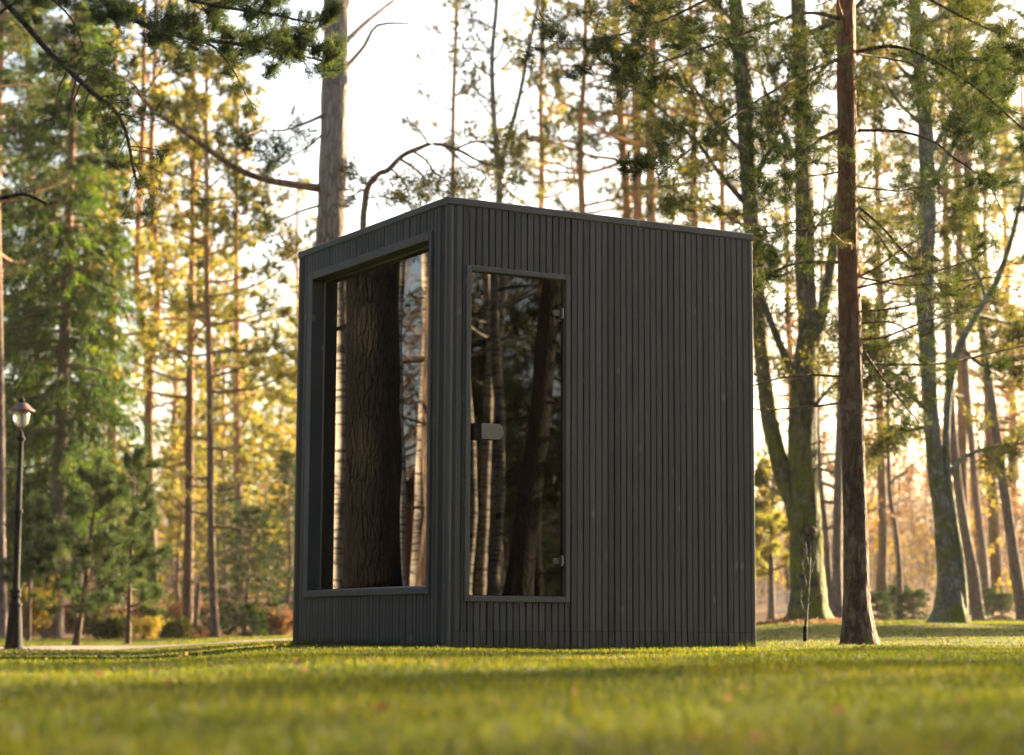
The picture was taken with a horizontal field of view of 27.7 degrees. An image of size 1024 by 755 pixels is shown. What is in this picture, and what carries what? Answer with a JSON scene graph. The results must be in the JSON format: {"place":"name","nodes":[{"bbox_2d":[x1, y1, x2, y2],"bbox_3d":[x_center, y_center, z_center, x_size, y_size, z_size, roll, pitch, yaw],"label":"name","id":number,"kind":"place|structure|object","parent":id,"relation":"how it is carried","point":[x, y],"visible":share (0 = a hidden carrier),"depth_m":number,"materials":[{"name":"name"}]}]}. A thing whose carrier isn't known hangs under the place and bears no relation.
{"place":"outdoors","nodes":[
{"label":"outdoors","id":0,"kind":"place"},
{"bbox_2d":[0,638,292,649],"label":"path","id":1,"kind":"structure","parent":0,"point":[83,647],"depth_m":28.71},
{"bbox_2d":[0,539,1023,754],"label":"ground","id":2,"kind":"structure","parent":0,"point":[761,610],"depth_m":4.30,"materials":[{"name":"green plant"}]},
{"bbox_2d":[4,395,34,649],"bbox_3d":[-5.940,1.754,24.969,0.317,3.096,0.317,0,-7,0],"label":"street lamp","id":3,"kind":"object","parent":2,"relation":"on","point":[22,410],"visible":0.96,"depth_m":24.90,"materials":[{"name":"black metal"}]},
{"bbox_2d":[0,491,63,641],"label":"young pine","id":4,"kind":"object","parent":2,"relation":"on","point":[32,514],"visible":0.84,"depth_m":37.70,"materials":[{"name":"green plant"}]},
{"bbox_2d":[7,572,63,637],"bbox_3d":[-11.232,5.215,47.739,1.973,1.652,2.195,0,-7,0],"label":"bush","id":5,"kind":"object","parent":2,"relation":"on","point":[37,615],"visible":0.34,"depth_m":47.38,"materials":[{"name":"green plant"}]},
{"bbox_2d":[0,0,79,638],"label":"pine tree","id":6,"kind":"object","parent":2,"relation":"on","point":[3,588],"visible":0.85,"depth_m":46.50,"materials":[{"name":"green plant"}]},
{"bbox_2d":[0,0,87,594],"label":"spruce tree","id":7,"kind":"object","parent":2,"relation":"on","point":[11,126],"visible":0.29,"depth_m":52.65,"materials":[{"name":"green plant"}]},
{"bbox_2d":[0,8,139,636],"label":"pine tree","id":8,"kind":"object","parent":2,"relation":"on","point":[38,629],"visible":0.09,"depth_m":55.95,"materials":[{"name":"green plant"}]},
{"bbox_2d":[0,0,167,637],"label":"spruce tree","id":9,"kind":"object","parent":2,"relation":"on","point":[62,462],"visible":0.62,"depth_m":50.21,"materials":[{"name":"green plant"}]},
{"bbox_2d":[27,450,145,645],"bbox_3d":[-6.726,2.789,32.981,1.932,3.334,2.107,0,-7,0],"label":"young pine","id":10,"kind":"object","parent":2,"relation":"on","point":[100,477],"visible":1,"depth_m":32.78,"materials":[{"name":"green plant"}]},
{"bbox_2d":[30,5,143,631],"bbox_3d":[-13.166,-2.252,63.573,4.387,20.134,4.767,0,-7,0],"label":"spruce tree","id":11,"kind":"object","parent":2,"relation":"on","point":[119,445],"visible":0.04,"depth_m":63.52,"materials":[{"name":"green plant"}]},
{"bbox_2d":[64,601,126,636],"bbox_3d":[-10.781,6.188,53.581,1.932,1.223,1.778,0,-7,0],"label":"bush","id":12,"kind":"object","parent":2,"relation":"on","point":[71,620],"visible":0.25,"depth_m":53.37,"materials":[{"name":"orange plant"}]},
{"bbox_2d":[68,411,131,592],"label":"pine tree","id":13,"kind":"object","parent":2,"relation":"on","point":[105,434],"visible":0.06,"depth_m":83.61,"materials":[{"name":"green plant"}]},
{"bbox_2d":[64,604,146,632],"bbox_3d":[-12.087,7.161,61.474,3.344,0.982,1.070,0,-7,0],"label":"bush","id":14,"kind":"object","parent":2,"relation":"on","point":[67,628],"visible":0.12,"depth_m":61.40,"materials":[{"name":"green plant"}]},
{"bbox_2d":[26,0,186,609],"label":"pine tree","id":15,"kind":"object","parent":2,"relation":"on","point":[113,436],"visible":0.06,"depth_m":67.22,"materials":[{"name":"green plant"}]},
{"bbox_2d":[83,611,137,638],"bbox_3d":[-8.446,5.215,43.634,1.141,0.772,1.104,0,-7,0],"label":"bush","id":16,"kind":"object","parent":2,"relation":"on","point":[113,627],"visible":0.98,"depth_m":43.38,"materials":[{"name":"green plant"}]},
{"bbox_2d":[93,441,175,644],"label":"young pine","id":17,"kind":"object","parent":2,"relation":"on","point":[148,515],"visible":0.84,"depth_m":34.89,"materials":[{"name":"green plant"}]},
{"bbox_2d":[98,434,171,612],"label":"tree","id":18,"kind":"object","parent":2,"relation":"on","point":[116,461],"visible":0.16,"depth_m":64.13,"materials":[{"name":"green plant"}]},
{"bbox_2d":[54,0,217,634],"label":"pine tree","id":19,"kind":"object","parent":2,"relation":"on","point":[149,405],"visible":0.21,"depth_m":58.83,"materials":[{"name":"green plant"}]},
{"bbox_2d":[121,613,168,638],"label":"bush","id":20,"kind":"object","parent":2,"relation":"on","point":[147,629],"visible":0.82,"depth_m":44.60,"materials":[{"name":"yellow plant"}]},
{"bbox_2d":[136,599,181,632],"bbox_3d":[-9.263,6.448,55.650,1.467,1.088,1.706,0,-7,0],"label":"bush","id":21,"kind":"object","parent":2,"relation":"on","point":[174,610],"visible":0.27,"depth_m":55.37,"materials":[{"name":"orange plant"}]},
{"bbox_2d":[157,612,195,638],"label":"bush","id":22,"kind":"object","parent":2,"relation":"on","point":[173,628],"visible":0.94,"depth_m":46.45,"materials":[{"name":"green plant"}]},
{"bbox_2d":[0,0,353,228],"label":"pine tree","id":23,"kind":"object","parent":2,"relation":"on","point":[119,14],"visible":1,"depth_m":14.52,"materials":[{"name":"green plant"}]},
{"bbox_2d":[123,622,233,638],"bbox_3d":[-7.412,5.830,47.613,3.852,0.466,2.356,0,-7,0],"label":"leaf pile","id":24,"kind":"object","parent":2,"relation":"on","point":[201,631],"visible":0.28,"depth_m":47.41,"materials":[{"name":"brown plant"}]},
{"bbox_2d":[137,398,221,615],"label":"pine tree","id":25,"kind":"object","parent":2,"relation":"on","point":[179,534],"visible":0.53,"depth_m":67.72,"materials":[{"name":"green plant"}]},
{"bbox_2d":[126,198,232,606],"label":"pine tree","id":26,"kind":"object","parent":2,"relation":"on","point":[175,384],"visible":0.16,"depth_m":89.09,"materials":[{"name":"green plant"}]},
{"bbox_2d":[141,437,218,600],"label":"woodland tree","id":27,"kind":"object","parent":2,"relation":"on","point":[200,493],"visible":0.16,"depth_m":74.54,"materials":[{"name":"yellow plant"}]},
{"bbox_2d":[106,0,270,625],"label":"pine tree","id":28,"kind":"object","parent":2,"relation":"on","point":[189,530],"visible":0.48,"depth_m":55.43,"materials":[{"name":"green plant"}]},
{"bbox_2d":[144,376,246,597],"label":"pine tree","id":29,"kind":"object","parent":2,"relation":"on","point":[217,458],"visible":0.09,"depth_m":82.38,"materials":[{"name":"green plant"}]},
{"bbox_2d":[157,428,233,611],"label":"woodland tree","id":30,"kind":"object","parent":2,"relation":"on","point":[201,459],"visible":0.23,"depth_m":80.47,"materials":[{"name":"yellow plant"}]},
{"bbox_2d":[192,577,200,626],"bbox_3d":[-7.569,5.602,49.675,0.206,1.653,0.182,-1,-7,13],"label":"trunk","id":31,"kind":"object","parent":2,"relation":"on","point":[196,609],"visible":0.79,"depth_m":49.66,"materials":[{"name":"brown plant"}]},
{"bbox_2d":[174,354,234,607],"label":"spruce tree","id":32,"kind":"object","parent":2,"relation":"on","point":[217,452],"visible":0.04,"depth_m":89.45,"materials":[{"name":"green plant"}]},
{"bbox_2d":[109,0,315,637],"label":"pine tree","id":33,"kind":"object","parent":2,"relation":"on","point":[206,262],"visible":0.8,"depth_m":44.33,"materials":[{"name":"green plant"}]},
{"bbox_2d":[159,302,282,600],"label":"pine tree","id":34,"kind":"object","parent":2,"relation":"on","point":[219,430],"visible":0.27,"depth_m":74.61,"materials":[{"name":"green plant"}]},
{"bbox_2d":[193,596,256,634],"bbox_3d":[-7.862,6.611,57.514,1.642,1.203,1.844,-3,-8,22],"label":"bush","id":35,"kind":"object","parent":2,"relation":"on","point":[203,607],"visible":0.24,"depth_m":57.27,"materials":[{"name":"green plant"}]},
{"bbox_2d":[154,34,298,605],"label":"pine tree","id":36,"kind":"object","parent":2,"relation":"on","point":[237,402],"visible":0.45,"depth_m":72.38,"materials":[{"name":"green plant"}]},
{"bbox_2d":[193,480,266,626],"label":"spruce tree","id":37,"kind":"object","parent":2,"relation":"on","point":[221,536],"visible":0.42,"depth_m":65.69,"materials":[{"name":"green plant"}]},
{"bbox_2d":[60,0,408,252],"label":"pine tree","id":38,"kind":"object","parent":2,"relation":"on","point":[330,223],"visible":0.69,"depth_m":25.70,"materials":[{"name":"green plant"}]},
{"bbox_2d":[192,503,293,635],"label":"spruce tree","id":39,"kind":"object","parent":2,"relation":"on","point":[249,578],"visible":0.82,"depth_m":51.70,"materials":[{"name":"green plant"}]},
{"bbox_2d":[230,597,271,636],"bbox_3d":[-4.986,4.693,39.718,0.825,1.038,0.832,0,-7,0],"label":"bush","id":40,"kind":"object","parent":2,"relation":"on","point":[249,610],"visible":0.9,"depth_m":39.65,"materials":[{"name":"green plant"}]},
{"bbox_2d":[220,424,295,610],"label":"woodland tree","id":41,"kind":"object","parent":2,"relation":"on","point":[282,434],"visible":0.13,"depth_m":74.65,"materials":[{"name":"yellow plant"}]},
{"bbox_2d":[226,508,293,633],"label":"spruce tree","id":42,"kind":"object","parent":2,"relation":"on","point":[273,513],"visible":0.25,"depth_m":59.75,"materials":[{"name":"green plant"}]},
{"bbox_2d":[227,353,296,607],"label":"pine tree","id":43,"kind":"object","parent":2,"relation":"on","point":[256,470],"visible":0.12,"depth_m":83.10,"materials":[{"name":"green plant"}]},
{"bbox_2d":[239,448,295,634],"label":"spruce tree","id":44,"kind":"object","parent":2,"relation":"on","point":[288,461],"visible":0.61,"depth_m":57.87,"materials":[{"name":"green plant"}]},
{"bbox_2d":[239,424,295,598],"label":"woodland tree","id":45,"kind":"object","parent":2,"relation":"on","point":[287,429],"visible":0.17,"depth_m":71.43,"materials":[{"name":"yellow plant"}]},
{"bbox_2d":[242,407,293,602],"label":"pine tree","id":46,"kind":"object","parent":2,"relation":"on","point":[266,419],"visible":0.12,"depth_m":86.52,"materials":[{"name":"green plant"}]},
{"bbox_2d":[246,604,292,635],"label":"bush","id":47,"kind":"object","parent":2,"relation":"on","point":[287,626],"visible":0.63,"depth_m":51.30,"materials":[{"name":"orange plant"}]},
{"bbox_2d":[249,316,297,603],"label":"pine tree","id":48,"kind":"object","parent":2,"relation":"on","point":[273,449],"visible":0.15,"depth_m":73.43,"materials":[{"name":"green plant"}]},
{"bbox_2d":[248,166,316,605],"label":"pine tree","id":49,"kind":"object","parent":2,"relation":"on","point":[295,285],"visible":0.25,"depth_m":89.35,"materials":[{"name":"green plant"}]},
{"bbox_2d":[331,110,544,228],"bbox_3d":[-0.885,-0.030,24.518,2.345,6.675,2.069,5,-8,-32],"label":"crooked tree","id":50,"kind":"object","parent":2,"relation":"on","point":[402,197],"visible":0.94,"depth_m":24.64,"materials":[{"name":"green plant"}]},
{"bbox_2d":[394,0,496,199],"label":"slender tree","id":51,"kind":"object","parent":2,"relation":"on","point":[451,141],"visible":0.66,"depth_m":51.07,"materials":[{"name":"green plant"}]},
{"bbox_2d":[411,0,574,202],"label":"slender tree","id":52,"kind":"object","parent":2,"relation":"on","point":[494,103],"visible":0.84,"depth_m":49.08,"materials":[{"name":"green plant"}]},
{"bbox_2d":[3,620,1023,753],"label":"fallen leaves","id":53,"kind":"object","parent":2,"relation":"on","point":[380,706],"visible":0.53,"depth_m":4.71,"materials":[{"name":"brown plant"}]},
{"bbox_2d":[6,442,1023,620],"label":"undergrowth","id":54,"kind":"object","parent":2,"relation":"on","point":[1003,547],"visible":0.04,"depth_m":82.06,"materials":[{"name":"plant"}]},
{"bbox_2d":[293,196,755,648],"bbox_3d":[0.044,0.415,12.971,2.143,2.551,2.063,4,-8,-30],"label":"garden cabin","id":55,"kind":"object","parent":2,"relation":"on","point":[521,424],"visible":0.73,"depth_m":12.17,"materials":[{"name":"black wood"}]},
{"bbox_2d":[303,230,433,597],"bbox_3d":[-0.835,0.275,12.487,0.122,2.067,1.685,4,-8,-30],"label":"window","id":56,"kind":"structure","parent":55,"relation":"in","point":[369,402],"depth_m":12.57,"materials":[{"name":"glass"}]},
{"bbox_2d":[469,272,563,595],"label":"door","id":57,"kind":"structure","parent":55,"relation":"in","point":[516,431],"depth_m":11.82,"materials":[{"name":"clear glass"}]},
{"bbox_2d":[483,0,590,207],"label":"pine tree","id":58,"kind":"object","parent":2,"relation":"on","point":[540,196],"visible":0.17,"depth_m":56.26,"materials":[{"name":"green plant"}]},
{"bbox_2d":[510,0,663,214],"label":"pine tree","id":59,"kind":"object","parent":2,"relation":"on","point":[579,169],"visible":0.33,"depth_m":51.90,"materials":[{"name":"green plant"}]},
{"bbox_2d":[505,0,730,219],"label":"pine tree","id":60,"kind":"object","parent":2,"relation":"on","point":[637,211],"visible":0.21,"depth_m":51.07,"materials":[{"name":"green plant"}]},
{"bbox_2d":[504,0,760,218],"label":"pine tree","id":61,"kind":"object","parent":2,"relation":"on","point":[627,202],"visible":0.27,"depth_m":53.32,"materials":[{"name":"green plant"}]},
{"bbox_2d":[545,0,755,221],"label":"pine tree","id":62,"kind":"object","parent":2,"relation":"on","point":[593,143],"visible":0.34,"depth_m":48.95,"materials":[{"name":"green plant"}]},
{"bbox_2d":[611,1,782,269],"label":"pine tree","id":63,"kind":"object","parent":2,"relation":"on","point":[696,220],"visible":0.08,"depth_m":53.76,"materials":[{"name":"green plant"}]},
{"bbox_2d":[677,1,796,390],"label":"pine tree","id":64,"kind":"object","parent":2,"relation":"on","point":[722,189],"visible":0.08,"depth_m":57.37,"materials":[{"name":"green plant"}]},
{"bbox_2d":[584,0,920,620],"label":"mossy tree","id":65,"kind":"object","parent":2,"relation":"on","point":[795,474],"visible":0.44,"depth_m":30.11,"materials":[{"name":"green plant"}]},
{"bbox_2d":[515,0,1023,644],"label":"pine tree","id":66,"kind":"object","parent":2,"relation":"on","point":[995,90],"visible":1,"depth_m":15.31,"materials":[{"name":"green plant"}]},
{"bbox_2d":[754,456,789,620],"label":"young pine","id":67,"kind":"object","parent":2,"relation":"on","point":[768,515],"visible":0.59,"depth_m":45.78,"materials":[{"name":"yellow plant"}]},
{"bbox_2d":[775,590,789,611],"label":"garden gate","id":68,"kind":"structure","parent":2,"relation":"on","point":[781,592],"depth_m":55.65,"materials":[{"name":"white paint"}]},
{"bbox_2d":[753,76,834,603],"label":"pine tree","id":69,"kind":"object","parent":2,"relation":"on","point":[789,348],"visible":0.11,"depth_m":68.52,"materials":[{"name":"green plant"}]},
{"bbox_2d":[800,544,822,641],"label":"sapling","id":70,"kind":"object","parent":2,"relation":"on","point":[806,614],"visible":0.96,"depth_m":16.91,"materials":[{"name":"black plant"}]},
{"bbox_2d":[756,616,880,625],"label":"leaf litter","id":71,"kind":"object","parent":2,"relation":"on","point":[812,620],"visible":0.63,"depth_m":29.17,"materials":[{"name":"brown plant"}]},
{"bbox_2d":[754,56,912,610],"bbox_3d":[6.822,-1.204,46.124,3.229,13.540,3.319,-4,-8,34],"label":"woodland tree","id":72,"kind":"object","parent":2,"relation":"on","point":[826,528],"visible":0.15,"depth_m":46.00,"materials":[{"name":"brown plant"}]},
{"bbox_2d":[754,51,919,617],"bbox_3d":[6.425,-1.030,40.068,3.454,11.819,3.611,0,-7,0],"label":"woodland tree","id":73,"kind":"object","parent":2,"relation":"on","point":[837,594],"visible":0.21,"depth_m":40.00,"materials":[{"name":"green plant"}]},
{"bbox_2d":[783,111,891,538],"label":"pine tree","id":74,"kind":"object","parent":2,"relation":"on","point":[834,294],"visible":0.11,"depth_m":71.75,"materials":[{"name":"green plant"}]},
{"bbox_2d":[780,368,906,556],"bbox_3d":[9.633,3.135,59.058,3.086,7.172,3.439,-5,-9,37],"label":"woodland tree","id":75,"kind":"object","parent":2,"relation":"on","point":[830,466],"visible":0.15,"depth_m":58.79,"materials":[{"name":"orange plant"}]},
{"bbox_2d":[791,21,944,613],"bbox_3d":[10.314,-1.677,57.883,4.111,16.683,4.411,-4,-8,32],"label":"pine tree","id":76,"kind":"object","parent":2,"relation":"on","point":[882,579],"visible":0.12,"depth_m":57.05,"materials":[{"name":"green plant"}]},
{"bbox_2d":[824,400,923,561],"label":"woodland tree","id":77,"kind":"object","parent":2,"relation":"on","point":[874,538],"visible":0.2,"depth_m":75.36,"materials":[{"name":"brown plant"}]},
{"bbox_2d":[842,431,906,575],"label":"woodland tree","id":78,"kind":"object","parent":2,"relation":"on","point":[875,557],"visible":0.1,"depth_m":81.63,"materials":[{"name":"orange plant"}]},
{"bbox_2d":[819,41,943,620],"bbox_3d":[8.109,-1.135,45.494,2.731,13.251,3.800,-1,-7,13],"label":"woodland tree","id":79,"kind":"object","parent":2,"relation":"on","point":[892,514],"visible":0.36,"depth_m":44.97,"materials":[{"name":"green plant"}]},
{"bbox_2d":[870,589,896,620],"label":"bush","id":80,"kind":"object","parent":2,"relation":"on","point":[875,597],"visible":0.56,"depth_m":42.77,"materials":[{"name":"green plant"}]},
{"bbox_2d":[868,504,903,601],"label":"woodland tree","id":81,"kind":"object","parent":2,"relation":"on","point":[874,522],"visible":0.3,"depth_m":65.94,"materials":[{"name":"orange plant"}]},
{"bbox_2d":[869,453,929,582],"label":"woodland tree","id":82,"kind":"object","parent":2,"relation":"on","point":[904,464],"visible":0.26,"depth_m":90.62,"materials":[{"name":"orange plant"}]},
{"bbox_2d":[865,396,934,592],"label":"woodland tree","id":83,"kind":"object","parent":2,"relation":"on","point":[910,479],"visible":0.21,"depth_m":79.14,"materials":[{"name":"orange plant"}]},
{"bbox_2d":[880,582,921,620],"bbox_3d":[8.544,5.094,45.738,1.131,1.207,1.167,-6,-10,43],"label":"bush","id":84,"kind":"object","parent":2,"relation":"on","point":[891,588],"visible":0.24,"depth_m":45.67,"materials":[{"name":"green plant"}]},
{"bbox_2d":[891,588,932,620],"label":"bush","id":85,"kind":"object","parent":2,"relation":"on","point":[919,594],"visible":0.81,"depth_m":41.70,"materials":[{"name":"green plant"}]},
{"bbox_2d":[891,413,933,580],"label":"woodland tree","id":86,"kind":"object","parent":2,"relation":"on","point":[912,515],"visible":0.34,"depth_m":97.84,"materials":[{"name":"brown plant"}]},
{"bbox_2d":[899,440,934,578],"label":"woodland tree","id":87,"kind":"object","parent":2,"relation":"on","point":[919,448],"visible":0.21,"depth_m":99.21,"materials":[{"name":"orange plant"}]},
{"bbox_2d":[905,522,936,605],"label":"woodland tree","id":88,"kind":"object","parent":2,"relation":"on","point":[916,551],"visible":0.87,"depth_m":64.81,"materials":[{"name":"orange plant"}]},
{"bbox_2d":[824,0,1023,622],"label":"mossy tree","id":89,"kind":"object","parent":2,"relation":"on","point":[950,605],"visible":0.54,"depth_m":30.43,"materials":[{"name":"green plant"}]},
{"bbox_2d":[856,0,1023,620],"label":"leaning pine","id":90,"kind":"object","parent":2,"relation":"on","point":[975,591],"visible":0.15,"depth_m":44.14,"materials":[{"name":"green plant"}]},
{"bbox_2d":[860,0,1023,620],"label":"leaning pine","id":91,"kind":"object","parent":2,"relation":"on","point":[1017,579],"visible":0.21,"depth_m":42.22,"materials":[{"name":"green plant"}]},
{"bbox_2d":[867,0,1018,614],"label":"leaning pine","id":92,"kind":"object","parent":2,"relation":"on","point":[982,553],"visible":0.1,"depth_m":56.15,"materials":[{"name":"green plant"}]},
{"bbox_2d":[866,0,1023,613],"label":"pine tree","id":93,"kind":"object","parent":2,"relation":"on","point":[961,433],"visible":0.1,"depth_m":57.25,"materials":[{"name":"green plant"}]},
{"bbox_2d":[901,0,1023,610],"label":"leaning pine","id":94,"kind":"object","parent":2,"relation":"on","point":[996,554],"visible":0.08,"depth_m":59.94,"materials":[{"name":"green plant"}]},
{"bbox_2d":[912,135,1023,599],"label":"pine tree","id":95,"kind":"object","parent":2,"relation":"on","point":[1021,306],"visible":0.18,"depth_m":67.40,"materials":[{"name":"green plant"}]},
{"bbox_2d":[934,334,1022,574],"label":"woodland tree","id":96,"kind":"object","parent":2,"relation":"on","point":[978,398],"visible":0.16,"depth_m":81.63,"materials":[{"name":"yellow plant"}]},
{"bbox_2d":[937,110,1023,599],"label":"pine tree","id":97,"kind":"object","parent":2,"relation":"on","point":[1005,229],"visible":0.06,"depth_m":70.95,"materials":[{"name":"green plant"}]},
{"bbox_2d":[956,458,1012,593],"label":"woodland tree","id":98,"kind":"object","parent":2,"relation":"on","point":[976,547],"visible":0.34,"depth_m":58.87,"materials":[{"name":"orange plant"}]},
{"bbox_2d":[969,587,1003,620],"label":"bush","id":99,"kind":"object","parent":2,"relation":"on","point":[984,593],"visible":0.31,"depth_m":45.68,"materials":[{"name":"green plant"}]},
{"bbox_2d":[952,326,1023,603],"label":"woodland tree","id":100,"kind":"object","parent":2,"relation":"on","point":[1019,539],"visible":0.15,"depth_m":68.83,"materials":[{"name":"orange plant"}]},
{"bbox_2d":[965,56,1023,471],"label":"pine tree","id":101,"kind":"object","parent":2,"relation":"on","point":[1021,100],"visible":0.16,"depth_m":62.39,"materials":[{"name":"green plant"}]},
{"bbox_2d":[977,591,1014,620],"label":"bush","id":102,"kind":"object","parent":2,"relation":"on","point":[1001,605],"visible":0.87,"depth_m":42.75,"materials":[{"name":"green plant"}]},
{"bbox_2d":[983,376,1023,535],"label":"woodland tree","id":103,"kind":"object","parent":2,"relation":"on","point":[1017,506],"visible":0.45,"depth_m":66.54,"materials":[{"name":"orange plant"}]},
{"bbox_2d":[0,0,1023,558],"label":"sky","id":104,"kind":"structure","parent":0,"point":[380,91],"materials":[{"name":"white"}]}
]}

